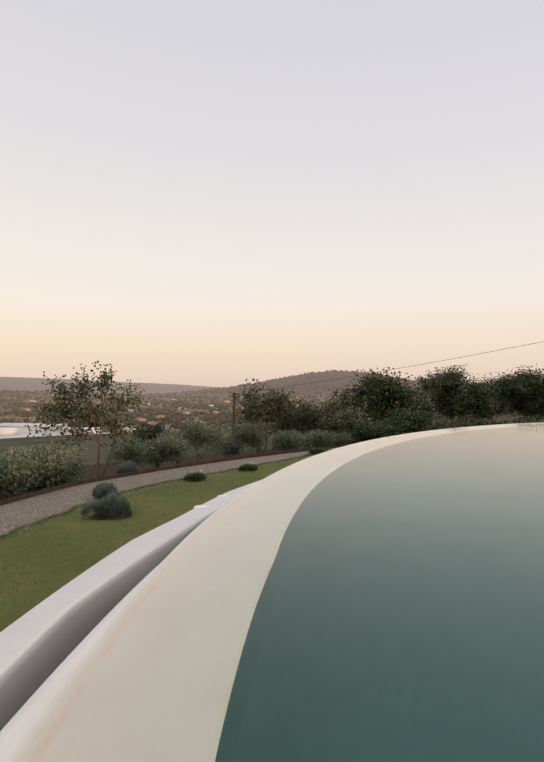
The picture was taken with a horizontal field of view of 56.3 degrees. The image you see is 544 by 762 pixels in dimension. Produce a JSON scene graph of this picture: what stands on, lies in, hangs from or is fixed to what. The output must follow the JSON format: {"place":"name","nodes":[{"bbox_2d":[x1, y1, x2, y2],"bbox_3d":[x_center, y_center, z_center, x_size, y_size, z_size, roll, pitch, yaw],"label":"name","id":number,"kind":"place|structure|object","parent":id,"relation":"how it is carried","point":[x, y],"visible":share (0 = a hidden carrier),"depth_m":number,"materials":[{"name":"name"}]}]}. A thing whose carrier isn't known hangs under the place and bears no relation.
{"place":"outdoors","nodes":[
{"label":"outdoors","id":0,"kind":"place"},
{"bbox_2d":[0,423,105,438],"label":"water","id":1,"kind":"structure","parent":0,"point":[13,430],"depth_m":219.60,"materials":[{"name":"white liquid"}]},
{"bbox_2d":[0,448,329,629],"bbox_3d":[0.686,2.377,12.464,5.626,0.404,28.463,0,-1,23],"label":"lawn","id":2,"kind":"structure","parent":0,"point":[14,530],"depth_m":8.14,"materials":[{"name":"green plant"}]},
{"bbox_2d":[89,494,132,519],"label":"mulch rings","id":3,"kind":"object","parent":2,"relation":"on","point":[130,514],"visible":0.19,"depth_m":8.30,"materials":[{"name":"soil"}]},
{"bbox_2d":[0,447,338,535],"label":"gravel path","id":4,"kind":"structure","parent":0,"point":[16,514],"depth_m":10.61,"materials":[{"name":"grey gravel"}]},
{"bbox_2d":[5,456,304,542],"bbox_3d":[-1.217,2.420,11.905,6.062,0.257,27.537,0,-1,26],"label":"edging","id":5,"kind":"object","parent":4,"relation":"on","point":[131,494],"depth_m":10.29,"materials":[{"name":"stone"}]},
{"bbox_2d":[0,444,349,505],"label":"path edging","id":6,"kind":"object","parent":4,"relation":"on","point":[29,495],"visible":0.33,"depth_m":12.95,"materials":[{"name":"metal"}]},
{"bbox_2d":[0,422,543,761],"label":"swimming pool","id":7,"kind":"structure","parent":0,"point":[379,600],"depth_m":3.08,"materials":[{"name":"teal liquid"}]},
{"bbox_2d":[0,371,543,631],"bbox_3d":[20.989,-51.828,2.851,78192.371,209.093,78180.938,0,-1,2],"label":"ground","id":8,"kind":"structure","parent":0,"point":[53,542],"depth_m":10.48,"materials":[{"name":"green plant"}]},
{"bbox_2d":[25,360,150,477],"bbox_3d":[-6.084,1.309,16.985,3.981,3.951,2.139,0,-1,2],"label":"carob tree","id":9,"kind":"object","parent":8,"relation":"on","point":[61,385],"depth_m":16.85,"materials":[{"name":"green plant"}]},
{"bbox_2d":[79,459,138,517],"bbox_3d":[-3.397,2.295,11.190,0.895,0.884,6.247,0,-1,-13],"label":"shrub","id":10,"kind":"object","parent":8,"relation":"on","point":[110,504],"visible":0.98,"depth_m":8.45,"materials":[{"name":"green plant"}]},
{"bbox_2d":[24,395,298,431],"bbox_3d":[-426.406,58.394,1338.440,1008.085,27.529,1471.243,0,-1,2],"label":"valley houses","id":11,"kind":"structure","parent":8,"relation":"on","point":[127,428],"depth_m":837.54,"materials":[{"name":"tile"}]},
{"bbox_2d":[0,415,354,500],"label":"shrubs","id":12,"kind":"object","parent":8,"relation":"on","point":[58,466],"depth_m":16.73,"materials":[{"name":"green plant"}]},
{"bbox_2d":[129,379,372,453],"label":"slope trees","id":13,"kind":"object","parent":8,"relation":"on","point":[288,410],"depth_m":31.05,"materials":[{"name":"green plant"}]},
{"bbox_2d":[182,446,325,481],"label":"shrubs","id":14,"kind":"object","parent":8,"relation":"on","point":[202,476],"visible":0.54,"depth_m":13.10,"materials":[{"name":"green plant"}]},
{"bbox_2d":[0,422,539,748],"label":"pool shell","id":15,"kind":"object","parent":8,"relation":"in","point":[45,643],"visible":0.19,"depth_m":3.48},
{"bbox_2d":[194,495,227,508],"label":"pool lids","id":16,"kind":"object","parent":15,"relation":"on","point":[204,506],"visible":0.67,"depth_m":6.40,"materials":[{"name":"white plastic"}]},
{"bbox_2d":[0,370,543,432],"bbox_3d":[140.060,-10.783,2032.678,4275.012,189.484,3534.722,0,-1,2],"label":"hills","id":17,"kind":"structure","parent":8,"relation":"on","point":[211,416],"depth_m":1221.53,"materials":[{"name":"green plant"}]},
{"bbox_2d":[172,341,543,435],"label":"utility pole","id":18,"kind":"object","parent":8,"relation":"on","point":[234,411],"visible":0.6,"depth_m":47.83,"materials":[{"name":"brown wood"}]},
{"bbox_2d":[318,364,543,443],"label":"pine trees","id":19,"kind":"object","parent":8,"relation":"on","point":[403,418],"depth_m":78.34,"materials":[{"name":"green plant"}]},
{"bbox_2d":[0,0,543,387],"label":"sky","id":20,"kind":"structure","parent":0,"point":[211,193],"materials":[{"name":"white"}]}
]}

